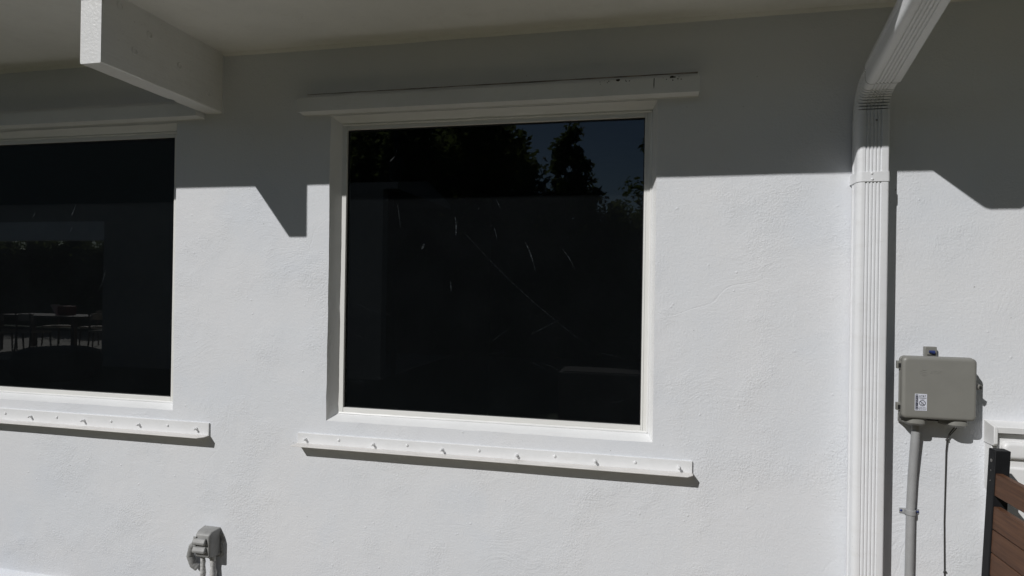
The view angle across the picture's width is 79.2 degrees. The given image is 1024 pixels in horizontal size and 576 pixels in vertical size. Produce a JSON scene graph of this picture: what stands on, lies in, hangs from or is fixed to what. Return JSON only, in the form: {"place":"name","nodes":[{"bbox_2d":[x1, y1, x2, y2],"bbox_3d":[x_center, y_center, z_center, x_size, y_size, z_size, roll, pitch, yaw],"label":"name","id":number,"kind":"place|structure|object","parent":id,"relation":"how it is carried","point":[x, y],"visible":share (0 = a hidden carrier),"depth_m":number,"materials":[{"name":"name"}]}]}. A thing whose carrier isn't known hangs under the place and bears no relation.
{"place":"outdoors","nodes":[
{"label":"outdoors","id":0,"kind":"place"},
{"label":"ground","id":1,"kind":"structure","parent":0,"visible":0},
{"bbox_2d":[0,0,1023,575],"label":"house","id":2,"kind":"structure","parent":1,"relation":"on","point":[256,270],"depth_m":2.57,"materials":[{"name":"paint"}]},
{"bbox_2d":[0,131,176,402],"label":"window","id":3,"kind":"structure","parent":2,"relation":"in","point":[87,222],"depth_m":3.07,"materials":[{"name":"black glass"}]},
{"bbox_2d":[0,101,204,129],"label":"shutter track","id":4,"kind":"structure","parent":2,"relation":"attached to","point":[106,114],"depth_m":2.93,"materials":[{"name":"metal"}]},
{"bbox_2d":[0,408,209,438],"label":"shutter track","id":5,"kind":"structure","parent":2,"relation":"attached to","point":[157,427],"depth_m":2.95,"materials":[{"name":"metal"}]},
{"bbox_2d":[186,525,224,575],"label":"outlet","id":6,"kind":"object","parent":2,"relation":"attached to","point":[206,542],"visible":1,"depth_m":2.80,"materials":[{"name":"grey paint"}]},
{"bbox_2d":[291,432,692,477],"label":"shutter track","id":7,"kind":"structure","parent":2,"relation":"attached to","point":[630,464],"depth_m":2.53,"materials":[{"name":"metal"}]},
{"bbox_2d":[338,110,652,433],"bbox_3d":[-0.102,-0.075,2.635,1.372,1.310,0.056,1,0,12],"label":"window","id":8,"kind":"structure","parent":2,"relation":"in","point":[495,270],"depth_m":2.62,"materials":[{"name":"black glass"}]},
{"bbox_2d":[297,72,699,115],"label":"shutter track","id":9,"kind":"structure","parent":2,"relation":"attached to","point":[644,87],"depth_m":2.50,"materials":[{"name":"metal"}]},
{"bbox_2d":[846,0,950,575],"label":"downspout","id":10,"kind":"object","parent":2,"relation":"attached to","point":[909,26],"visible":1,"depth_m":2.17,"materials":[{"name":"paint"}]},
{"bbox_2d":[899,425,920,575],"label":"conduit","id":11,"kind":"object","parent":2,"relation":"attached to","point":[910,511],"visible":0.94,"depth_m":2.19,"materials":[{"name":"paint"}]},
{"bbox_2d":[895,346,981,427],"bbox_3d":[1.479,0.343,2.160,0.266,0.270,0.102,1,0,13],"label":"utility box","id":12,"kind":"object","parent":2,"relation":"attached to","point":[932,386],"visible":1,"depth_m":2.12,"materials":[{"name":"plastic"}]},
{"bbox_2d":[943,427,956,575],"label":"cable","id":13,"kind":"object","parent":12,"relation":"hanging from","point":[947,439],"visible":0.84,"depth_m":2.19,"materials":[{"name":"grey plastic"}]},
{"bbox_2d":[984,419,1023,520],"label":"wall cabinet","id":14,"kind":"object","parent":2,"relation":"attached to","point":[1006,435],"depth_m":2.11,"materials":[{"name":"paint"}]},
{"bbox_2d":[997,433,1023,467],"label":"door panel","id":15,"kind":"structure","parent":14,"relation":"in","point":[1015,463],"depth_m":2.12,"materials":[{"name":"paint"}]},
{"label":"walkway","id":16,"kind":"structure","parent":1,"relation":"on","visible":0},
{"bbox_2d":[981,448,1023,575],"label":"slatted panel","id":17,"kind":"object","parent":16,"relation":"on","point":[1003,547],"visible":1,"depth_m":1.94,"materials":[{"name":"brown wood"}]}
]}

